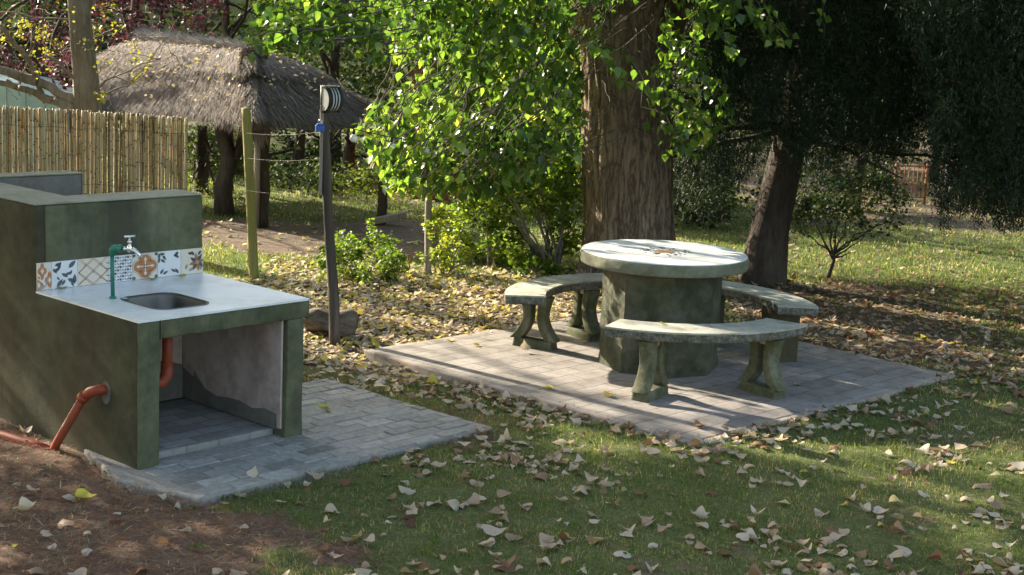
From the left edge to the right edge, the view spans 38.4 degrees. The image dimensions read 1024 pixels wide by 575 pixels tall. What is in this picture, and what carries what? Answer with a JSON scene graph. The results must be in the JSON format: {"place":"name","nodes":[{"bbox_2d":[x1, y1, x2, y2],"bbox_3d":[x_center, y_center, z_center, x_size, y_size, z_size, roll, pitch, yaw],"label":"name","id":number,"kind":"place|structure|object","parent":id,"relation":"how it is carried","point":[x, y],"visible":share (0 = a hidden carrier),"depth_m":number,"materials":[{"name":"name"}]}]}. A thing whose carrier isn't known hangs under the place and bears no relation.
{"place":"outdoors","nodes":[
{"label":"outdoors","id":0,"kind":"place"},
{"bbox_2d":[0,0,1023,574],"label":"ground","id":1,"kind":"structure","parent":0,"point":[406,230],"depth_m":7.59,"materials":[{"name":"plant"}]},
{"bbox_2d":[15,497,35,509],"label":"fallen leaf","id":2,"kind":"object","parent":1,"relation":"on","point":[25,503],"visible":1,"depth_m":6.64,"materials":[{"name":"plant"}]},
{"bbox_2d":[26,566,45,574],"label":"fallen leaf","id":3,"kind":"object","parent":1,"relation":"on","point":[36,570],"visible":1,"depth_m":5.97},
{"bbox_2d":[0,74,72,172],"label":"garden shed","id":4,"kind":"structure","parent":1,"relation":"on","point":[24,100],"depth_m":16.95,"materials":[{"name":"paint"}]},
{"bbox_2d":[0,0,104,89],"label":"plum tree","id":5,"kind":"object","parent":1,"relation":"on","point":[38,43],"visible":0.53,"depth_m":18.26,"materials":[{"name":"purple plant"}]},
{"bbox_2d":[58,519,74,528],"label":"fallen leaf","id":6,"kind":"object","parent":1,"relation":"on","point":[64,522],"visible":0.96,"depth_m":6.53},
{"bbox_2d":[67,567,86,574],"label":"fallen leaf","id":7,"kind":"object","parent":1,"relation":"on","point":[81,570],"visible":1,"depth_m":5.97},
{"bbox_2d":[75,488,96,497],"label":"fallen leaf","id":8,"kind":"object","parent":1,"relation":"on","point":[82,493],"visible":1,"depth_m":6.87,"materials":[{"name":"plant"}]},
{"bbox_2d":[0,105,187,194],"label":"cane fence","id":9,"kind":"object","parent":1,"relation":"on","point":[98,162],"visible":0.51,"depth_m":12.48,"materials":[{"name":"wood"}]},
{"bbox_2d":[0,0,208,193],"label":"bare tree","id":10,"kind":"object","parent":1,"relation":"on","point":[86,94],"visible":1,"depth_m":14.02,"materials":[{"name":"brown plant"}]},
{"bbox_2d":[107,520,124,525],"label":"fallen leaf","id":11,"kind":"object","parent":1,"relation":"on","point":[114,522],"visible":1,"depth_m":6.59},
{"bbox_2d":[60,0,233,168],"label":"plum tree","id":12,"kind":"object","parent":1,"relation":"on","point":[133,14],"visible":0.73,"depth_m":20.25,"materials":[{"name":"purple plant"}]},
{"bbox_2d":[0,170,309,469],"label":"outdoor sink counter","id":13,"kind":"object","parent":1,"relation":"on","point":[112,351],"visible":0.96,"depth_m":7.89,"materials":[{"name":"paint"}]},
{"bbox_2d":[183,123,220,196],"bbox_3d":[-3.855,-1.607,18.502,0.599,1.058,1.053,0,10,-12],"label":"leafy tree","id":14,"kind":"object","parent":1,"relation":"on","point":[200,178],"visible":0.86,"depth_m":18.55,"materials":[{"name":"green plant"}]},
{"bbox_2d":[183,156,253,183],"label":"bush","id":15,"kind":"object","parent":1,"relation":"on","point":[242,173],"visible":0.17,"depth_m":20.66,"materials":[{"name":"green plant"}]},
{"bbox_2d":[72,21,391,227],"bbox_3d":[-3.479,-2.028,17.521,2.187,2.166,4.793,-7,14,-42],"label":"thatched hut","id":16,"kind":"object","parent":1,"relation":"on","point":[255,91],"visible":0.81,"depth_m":16.45,"materials":[{"name":"brown plant"}]},
{"bbox_2d":[98,36,361,107],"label":"leaf litter","id":17,"kind":"object","parent":16,"relation":"on","point":[217,64],"visible":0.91,"depth_m":16.77,"materials":[{"name":"plant"}]},
{"bbox_2d":[155,0,326,151],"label":"leafy tree","id":18,"kind":"object","parent":1,"relation":"on","point":[233,28],"visible":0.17,"depth_m":23.17,"materials":[{"name":"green plant"}]},
{"bbox_2d":[242,108,258,279],"bbox_3d":[-2.243,-0.784,12.632,0.175,1.507,0.088,4,10,9],"label":"wooden pole","id":19,"kind":"object","parent":1,"relation":"on","point":[253,267],"visible":0.97,"depth_m":12.60,"materials":[{"name":"wood"}]},
{"bbox_2d":[188,132,316,193],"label":"fence wires","id":20,"kind":"object","parent":19,"relation":"attached to","point":[259,159],"visible":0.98,"depth_m":12.03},
{"bbox_2d":[180,122,345,180],"bbox_3d":[-3.677,-2.208,21.551,2.536,1.181,3.237,3,10,0],"label":"leafy tree","id":21,"kind":"object","parent":1,"relation":"on","point":[298,148],"visible":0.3,"depth_m":21.04,"materials":[{"name":"green plant"}]},
{"bbox_2d":[84,382,491,505],"bbox_3d":[-1.376,0.854,8.086,1.497,0.146,2.127,12,14,42],"label":"paving grout","id":22,"kind":"object","parent":1,"relation":"on","point":[124,475],"visible":0.29,"depth_m":7.33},
{"bbox_2d":[145,378,486,495],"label":"paving slab","id":23,"kind":"structure","parent":22,"relation":"on","point":[373,414],"depth_m":7.91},
{"bbox_2d":[247,466,257,478],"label":"fallen leaf","id":24,"kind":"object","parent":23,"relation":"on","point":[253,472],"visible":1,"depth_m":7.19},
{"bbox_2d":[269,156,353,192],"bbox_3d":[-2.853,-1.549,19.899,1.024,0.601,1.876,-4,12,-33],"label":"bush","id":25,"kind":"object","parent":1,"relation":"on","point":[295,173],"visible":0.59,"depth_m":19.63,"materials":[{"name":"green plant"}]},
{"bbox_2d":[313,542,328,551],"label":"fallen leaf","id":26,"kind":"object","parent":1,"relation":"on","point":[324,546],"visible":1,"depth_m":6.35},
{"bbox_2d":[319,105,339,345],"bbox_3d":[-1.275,-0.425,10.316,0.184,1.693,0.079,3,10,0],"label":"lamp post","id":27,"kind":"object","parent":1,"relation":"on","point":[325,180],"visible":0.99,"depth_m":10.29,"materials":[{"name":"grey wood"}]},
{"bbox_2d":[315,119,324,131],"bbox_3d":[-1.322,-1.116,10.137,0.062,0.094,0.039,0,10,-16],"label":"padlock","id":28,"kind":"object","parent":27,"relation":"attached to","point":[319,127],"visible":1,"depth_m":10.13,"materials":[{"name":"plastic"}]},
{"bbox_2d":[320,85,342,112],"bbox_3d":[-1.250,-1.299,10.159,0.127,0.188,0.144,-7,14,-43],"label":"bulkhead lamp","id":29,"kind":"object","parent":27,"relation":"attached to","point":[331,98],"visible":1,"depth_m":10.12,"materials":[{"name":"white metal"}]},
{"bbox_2d":[329,122,585,155],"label":"string lights","id":30,"kind":"object","parent":27,"relation":"hanging from","point":[353,137],"visible":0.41,"depth_m":10.90,"materials":[{"name":"white plastic"}]},
{"bbox_2d":[304,307,358,336],"bbox_3d":[-1.322,0.246,10.732,0.403,0.213,0.222,3,10,0],"label":"rock","id":31,"kind":"object","parent":1,"relation":"on","point":[318,320],"visible":0.77,"depth_m":10.66,"materials":[{"name":"grey stone"}]},
{"bbox_2d":[324,503,338,512],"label":"fallen leaf","id":32,"kind":"object","parent":1,"relation":"on","point":[330,507],"visible":1,"depth_m":6.86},
{"bbox_2d":[337,477,350,485],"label":"fallen leaf","id":33,"kind":"object","parent":1,"relation":"on","point":[345,482],"visible":1,"depth_m":7.25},
{"bbox_2d":[306,160,388,196],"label":"bush","id":34,"kind":"object","parent":1,"relation":"on","point":[359,185],"visible":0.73,"depth_m":19.10,"materials":[{"name":"green plant"}]},
{"bbox_2d":[290,0,415,171],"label":"leafy tree","id":35,"kind":"object","parent":1,"relation":"on","point":[334,61],"visible":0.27,"depth_m":21.71,"materials":[{"name":"green plant"}]},
{"bbox_2d":[310,229,409,284],"bbox_3d":[-1.331,-0.243,12.868,0.892,0.511,1.440,3,10,0],"label":"shrub","id":36,"kind":"object","parent":1,"relation":"on","point":[392,264],"visible":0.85,"depth_m":12.87,"materials":[{"name":"green plant"}]},
{"bbox_2d":[352,568,372,574],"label":"fallen leaf","id":37,"kind":"object","parent":1,"relation":"on","point":[361,571],"visible":1,"depth_m":6.09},
{"bbox_2d":[315,101,410,182],"bbox_3d":[-2.109,-2.155,21.269,1.765,1.317,4.735,3,10,0],"label":"leafy tree","id":38,"kind":"object","parent":1,"relation":"on","point":[348,154],"visible":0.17,"depth_m":20.46,"materials":[{"name":"green plant"}]},
{"bbox_2d":[362,533,374,541],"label":"fallen leaf","id":39,"kind":"object","parent":1,"relation":"on","point":[370,537],"visible":1,"depth_m":6.43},
{"bbox_2d":[366,218,382,262],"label":"upright weed","id":40,"kind":"object","parent":1,"relation":"on","point":[370,225],"visible":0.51,"depth_m":13.50,"materials":[{"name":"green plant"}]},
{"bbox_2d":[369,211,406,224],"bbox_3d":[-1.393,-0.778,16.525,0.410,0.159,0.100,0,10,-15],"label":"timber plank","id":41,"kind":"object","parent":1,"relation":"on","point":[390,217],"visible":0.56,"depth_m":16.49,"materials":[{"name":"grey wood"}]},
{"bbox_2d":[10,457,770,574],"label":"clover","id":42,"kind":"object","parent":1,"relation":"on","point":[436,535],"visible":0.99,"depth_m":6.73,"materials":[{"name":"green plant"}]},
{"bbox_2d":[398,485,415,494],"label":"fallen leaf","id":43,"kind":"object","parent":1,"relation":"on","point":[402,489],"visible":1,"depth_m":7.18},
{"bbox_2d":[402,519,414,527],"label":"fallen leaf","id":44,"kind":"object","parent":1,"relation":"on","point":[410,523],"visible":1,"depth_m":6.71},
{"bbox_2d":[417,561,430,569],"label":"fallen leaf","id":45,"kind":"object","parent":1,"relation":"on","point":[423,564],"visible":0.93,"depth_m":6.22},
{"bbox_2d":[424,97,432,275],"bbox_3d":[-0.748,-0.901,13.268,0.094,1.642,0.070,3,10,0],"label":"thin pole","id":46,"kind":"object","parent":1,"relation":"on","point":[428,215],"visible":0.39,"depth_m":13.32,"materials":[{"name":"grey wood"}]},
{"bbox_2d":[427,373,439,384],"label":"fallen leaf","id":47,"kind":"object","parent":1,"relation":"on","point":[432,379],"visible":1,"depth_m":9.42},
{"bbox_2d":[415,203,473,274],"bbox_3d":[-0.604,-0.410,13.390,0.547,0.717,0.675,3,10,0],"label":"young shrub","id":48,"kind":"object","parent":1,"relation":"on","point":[445,237],"visible":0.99,"depth_m":13.33,"materials":[{"name":"green plant"}]},
{"bbox_2d":[445,496,460,510],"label":"fallen leaf","id":49,"kind":"object","parent":1,"relation":"on","point":[452,504],"visible":1,"depth_m":6.97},
{"bbox_2d":[404,60,504,200],"bbox_3d":[-0.754,-2.201,19.624,1.275,2.070,1.840,3,10,0],"label":"red cabin","id":50,"kind":"object","parent":1,"relation":"on","point":[414,72],"visible":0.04,"depth_m":18.75,"materials":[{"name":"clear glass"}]},
{"bbox_2d":[389,1,545,117],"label":"leafy tree","id":51,"kind":"object","parent":1,"relation":"on","point":[424,56],"visible":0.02,"depth_m":22.43,"materials":[{"name":"green plant"}]},
{"bbox_2d":[462,493,479,503],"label":"fallen leaf","id":52,"kind":"object","parent":1,"relation":"on","point":[471,499],"visible":1,"depth_m":7.06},
{"bbox_2d":[469,477,483,486],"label":"fallen leaf","id":53,"kind":"object","parent":1,"relation":"on","point":[472,481],"visible":1,"depth_m":7.33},
{"bbox_2d":[479,537,496,547],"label":"fallen leaf","id":54,"kind":"object","parent":1,"relation":"on","point":[489,540],"visible":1,"depth_m":6.50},
{"bbox_2d":[446,187,533,267],"bbox_3d":[-0.217,-0.613,13.969,0.883,0.942,1.201,3,10,0],"label":"bush","id":55,"kind":"object","parent":1,"relation":"on","point":[491,251],"visible":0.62,"depth_m":13.89,"materials":[{"name":"green plant"}]},
{"bbox_2d":[481,524,506,535],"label":"fallen leaf","id":56,"kind":"object","parent":1,"relation":"on","point":[490,530],"visible":1,"depth_m":6.63,"materials":[{"name":"plant"}]},
{"bbox_2d":[496,489,510,496],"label":"fallen leaf","id":57,"kind":"object","parent":1,"relation":"on","point":[501,493],"visible":1,"depth_m":7.15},
{"bbox_2d":[496,563,514,571],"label":"fallen leaf","id":58,"kind":"object","parent":1,"relation":"on","point":[511,568],"visible":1,"depth_m":6.23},
{"bbox_2d":[497,555,515,567],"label":"fallen leaf","id":59,"kind":"object","parent":1,"relation":"on","point":[507,563],"visible":1,"depth_m":6.24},
{"bbox_2d":[0,0,1018,169],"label":"wood","id":60,"kind":"object","parent":1,"relation":"on","point":[102,46],"visible":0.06,"depth_m":26.55,"materials":[{"name":"green plant"}]},
{"bbox_2d":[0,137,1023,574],"bbox_3d":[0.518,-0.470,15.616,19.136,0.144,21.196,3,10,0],"label":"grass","id":61,"kind":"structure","parent":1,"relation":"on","point":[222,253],"depth_m":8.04,"materials":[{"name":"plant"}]},
{"bbox_2d":[0,169,1023,574],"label":"leaf litter","id":62,"kind":"object","parent":1,"relation":"on","point":[400,307],"visible":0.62,"depth_m":11.10,"materials":[{"name":"plant"}]},
{"bbox_2d":[0,246,1023,574],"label":"needle litter","id":63,"kind":"object","parent":1,"relation":"on","point":[82,522],"visible":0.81,"depth_m":6.66,"materials":[{"name":"brown plant"}]},
{"bbox_2d":[505,533,521,540],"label":"fallen leaf","id":64,"kind":"object","parent":1,"relation":"on","point":[509,535],"visible":1,"depth_m":6.61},
{"bbox_2d":[511,453,523,463],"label":"fallen leaf","id":65,"kind":"object","parent":1,"relation":"on","point":[515,459],"visible":1,"depth_m":7.70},
{"bbox_2d":[471,150,584,264],"bbox_3d":[0.212,-0.777,13.964,1.220,1.312,2.010,3,10,0],"label":"bush","id":66,"kind":"object","parent":1,"relation":"on","point":[541,203],"visible":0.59,"depth_m":13.88,"materials":[{"name":"green plant"}]},
{"bbox_2d":[243,0,832,273],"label":"poplar tree","id":67,"kind":"object","parent":1,"relation":"on","point":[618,86],"visible":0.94,"depth_m":11.77,"materials":[{"name":"green plant"}]},
{"bbox_2d":[512,248,563,279],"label":"weed clump","id":68,"kind":"object","parent":1,"relation":"on","point":[534,262],"visible":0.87,"depth_m":13.47,"materials":[{"name":"green plant"}]},
{"bbox_2d":[532,472,547,479],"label":"fallen leaf","id":69,"kind":"object","parent":1,"relation":"on","point":[543,475],"visible":1,"depth_m":7.49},
{"bbox_2d":[537,556,551,566],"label":"fallen leaf","id":70,"kind":"object","parent":1,"relation":"on","point":[545,559],"visible":1,"depth_m":6.31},
{"bbox_2d":[539,532,554,542],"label":"fallen leaf","id":71,"kind":"object","parent":1,"relation":"on","point":[544,538],"visible":1,"depth_m":6.58,"materials":[{"name":"plant"}]},
{"bbox_2d":[539,539,557,548],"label":"fallen leaf","id":72,"kind":"object","parent":1,"relation":"on","point":[551,545],"visible":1,"depth_m":6.49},
{"bbox_2d":[586,532,605,541],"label":"fallen leaf","id":73,"kind":"object","parent":1,"relation":"on","point":[590,538],"visible":1,"depth_m":6.60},
{"bbox_2d":[496,0,701,192],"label":"leafy tree","id":74,"kind":"object","parent":1,"relation":"on","point":[542,64],"depth_m":20.37,"materials":[{"name":"green plant"}]},
{"bbox_2d":[614,551,630,557],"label":"fallen leaf","id":75,"kind":"object","parent":1,"relation":"on","point":[620,554],"visible":1,"depth_m":6.43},
{"bbox_2d":[647,446,659,453],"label":"fallen leaf","id":76,"kind":"object","parent":1,"relation":"on","point":[651,450],"visible":1,"depth_m":7.96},
{"bbox_2d":[376,314,943,440],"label":"paved patio","id":77,"kind":"structure","parent":1,"relation":"on","point":[570,369],"depth_m":9.68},
{"bbox_2d":[520,340,530,351],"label":"fallen leaf","id":78,"kind":"object","parent":77,"relation":"on","point":[524,345],"visible":1,"depth_m":10.27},
{"bbox_2d":[504,273,602,350],"bbox_3d":[0.299,0.197,10.521,0.478,0.466,1.318,9,12,34],"label":"curved bench","id":79,"kind":"object","parent":77,"relation":"on","point":[529,295],"visible":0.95,"depth_m":10.46,"materials":[{"name":"concrete"}]},
{"bbox_2d":[580,239,748,377],"bbox_3d":[1.012,0.155,10.020,1.136,0.815,1.137,3,10,0],"label":"round table","id":80,"kind":"object","parent":77,"relation":"on","point":[667,281],"visible":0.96,"depth_m":9.71,"materials":[{"name":"concrete"}]},
{"bbox_2d":[604,318,806,402],"bbox_3d":[1.213,0.468,9.232,1.358,0.466,0.468,0,10,-14],"label":"curved bench","id":81,"kind":"object","parent":77,"relation":"on","point":[765,338],"visible":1,"depth_m":9.14,"materials":[{"name":"concrete"}]},
{"bbox_2d":[720,280,818,362],"bbox_3d":[1.678,0.250,10.553,0.455,0.458,1.333,-5,13,-37],"label":"curved bench","id":82,"kind":"object","parent":77,"relation":"on","point":[780,305],"visible":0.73,"depth_m":10.31,"materials":[{"name":"concrete"}]},
{"bbox_2d":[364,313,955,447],"bbox_3d":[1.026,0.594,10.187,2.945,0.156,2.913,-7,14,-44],"label":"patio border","id":83,"kind":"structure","parent":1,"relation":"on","point":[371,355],"depth_m":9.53,"materials":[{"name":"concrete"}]},
{"bbox_2d":[692,506,707,518],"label":"fallen leaf","id":84,"kind":"object","parent":1,"relation":"on","point":[701,510],"visible":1,"depth_m":7.02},
{"bbox_2d":[695,521,708,528],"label":"fallen leaf","id":85,"kind":"object","parent":1,"relation":"on","point":[703,524],"visible":1,"depth_m":6.84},
{"bbox_2d":[695,540,710,549],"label":"fallen leaf","id":86,"kind":"object","parent":1,"relation":"on","point":[699,545],"visible":1,"depth_m":6.58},
{"bbox_2d":[674,175,738,226],"bbox_3d":[2.200,-1.095,17.792,1.087,0.785,2.254,4,10,6],"label":"bush","id":87,"kind":"object","parent":1,"relation":"on","point":[725,208],"visible":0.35,"depth_m":17.44,"materials":[{"name":"green plant"}]},
{"bbox_2d":[706,443,720,452],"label":"fallen leaf","id":88,"kind":"object","parent":1,"relation":"on","point":[718,446],"visible":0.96,"depth_m":8.09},
{"bbox_2d":[736,533,749,541],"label":"fallen leaf","id":89,"kind":"object","parent":1,"relation":"on","point":[743,536],"visible":1,"depth_m":6.71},
{"bbox_2d":[673,2,828,228],"bbox_3d":[2.743,-2.922,18.273,2.408,4.282,4.310,3,10,0],"label":"leafy tree","id":90,"kind":"object","parent":1,"relation":"on","point":[745,200],"visible":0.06,"depth_m":18.42,"materials":[{"name":"green plant"}]},
{"bbox_2d":[744,528,759,539],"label":"fallen leaf","id":91,"kind":"object","parent":1,"relation":"on","point":[752,534],"visible":1,"depth_m":6.75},
{"bbox_2d":[771,559,786,565],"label":"fallen leaf","id":92,"kind":"object","parent":1,"relation":"on","point":[777,562],"visible":1,"depth_m":6.43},
{"bbox_2d":[574,0,1022,287],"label":"dark conifer","id":93,"kind":"object","parent":1,"relation":"on","point":[812,99],"visible":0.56,"depth_m":12.73,"materials":[{"name":"green plant"}]},
{"bbox_2d":[791,168,857,228],"bbox_3d":[3.566,-1.119,17.860,1.043,0.916,2.323,6,11,18],"label":"bush","id":94,"kind":"object","parent":1,"relation":"on","point":[807,201],"visible":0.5,"depth_m":17.64,"materials":[{"name":"green plant"}]},
{"bbox_2d":[829,531,844,541],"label":"fallen leaf","id":95,"kind":"object","parent":1,"relation":"on","point":[834,536],"visible":1,"depth_m":6.79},
{"bbox_2d":[791,178,918,277],"bbox_3d":[3.269,-0.537,14.116,1.249,1.051,1.332,3,10,0],"label":"sapling","id":96,"kind":"object","parent":1,"relation":"on","point":[852,214],"visible":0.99,"depth_m":14.11,"materials":[{"name":"green plant"}]},
{"bbox_2d":[800,12,910,209],"bbox_3d":[4.355,-3.198,19.514,2.069,4.539,5.012,4,10,10],"label":"leafy tree","id":97,"kind":"object","parent":1,"relation":"on","point":[856,164],"visible":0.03,"depth_m":19.97,"materials":[{"name":"green plant"}]},
{"bbox_2d":[852,550,866,557],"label":"fallen leaf","id":98,"kind":"object","parent":1,"relation":"on","point":[863,553],"visible":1,"depth_m":6.59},
{"bbox_2d":[860,502,870,511],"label":"fallen leaf","id":99,"kind":"object","parent":1,"relation":"on","point":[864,507],"visible":1,"depth_m":7.20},
{"bbox_2d":[823,154,917,212],"bbox_3d":[4.751,-1.368,19.651,1.240,0.870,1.438,6,11,19],"label":"bush","id":100,"kind":"object","parent":1,"relation":"on","point":[880,180],"visible":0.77,"depth_m":19.45,"materials":[{"name":"green plant"}]},
{"bbox_2d":[868,506,888,513],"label":"fallen leaf","id":101,"kind":"object","parent":1,"relation":"on","point":[878,510],"visible":1,"depth_m":7.19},
{"bbox_2d":[889,513,903,519],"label":"fallen leaf","id":102,"kind":"object","parent":1,"relation":"on","point":[898,516],"visible":1,"depth_m":7.05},
{"bbox_2d":[890,549,903,557],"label":"fallen leaf","id":103,"kind":"object","parent":1,"relation":"on","point":[896,553],"visible":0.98,"depth_m":6.58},
{"bbox_2d":[890,520,905,531],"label":"fallen leaf","id":104,"kind":"object","parent":1,"relation":"on","point":[897,525],"visible":0.96,"depth_m":6.95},
{"bbox_2d":[894,545,912,553],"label":"fallen leaf","id":105,"kind":"object","parent":1,"relation":"on","point":[904,549],"visible":0.98,"depth_m":6.65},
{"bbox_2d":[893,163,928,204],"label":"garden gate","id":106,"kind":"structure","parent":1,"relation":"on","point":[917,184],"depth_m":21.01,"materials":[{"name":"wood"}]},
{"bbox_2d":[869,7,997,182],"bbox_3d":[6.745,-4.109,23.785,3.048,5.060,3.779,6,11,16],"label":"leafy tree","id":107,"kind":"object","parent":1,"relation":"on","point":[929,163],"visible":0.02,"depth_m":24.39,"materials":[{"name":"green plant"}]},
{"bbox_2d":[925,549,941,559],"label":"fallen leaf","id":108,"kind":"object","parent":1,"relation":"on","point":[936,554],"visible":1,"depth_m":6.57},
{"bbox_2d":[851,0,1023,238],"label":"dark conifer","id":109,"kind":"object","parent":1,"relation":"on","point":[1006,17],"visible":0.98,"depth_m":11.60,"materials":[{"name":"green plant"}]},
{"bbox_2d":[988,501,1006,508],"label":"fallen leaf","id":110,"kind":"object","parent":1,"relation":"on","point":[996,504],"visible":1,"depth_m":7.36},
{"bbox_2d":[992,557,1009,566],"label":"fallen leaf","id":111,"kind":"object","parent":1,"relation":"on","point":[999,560],"visible":0.98,"depth_m":6.52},
{"label":"fallen leaf","id":112,"kind":"object","parent":1,"relation":"on","visible":0},
{"bbox_2d":[915,443,929,452],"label":"fallen leaf","id":113,"kind":"object","parent":112,"relation":"on","point":[925,446],"visible":0.98,"depth_m":8.30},
{"label":"fallen leaf","id":114,"kind":"object","parent":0,"visible":0},
{"bbox_2d":[733,427,745,434],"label":"fallen leaf","id":115,"kind":"object","parent":114,"relation":"on","point":[739,431],"visible":1,"depth_m":8.38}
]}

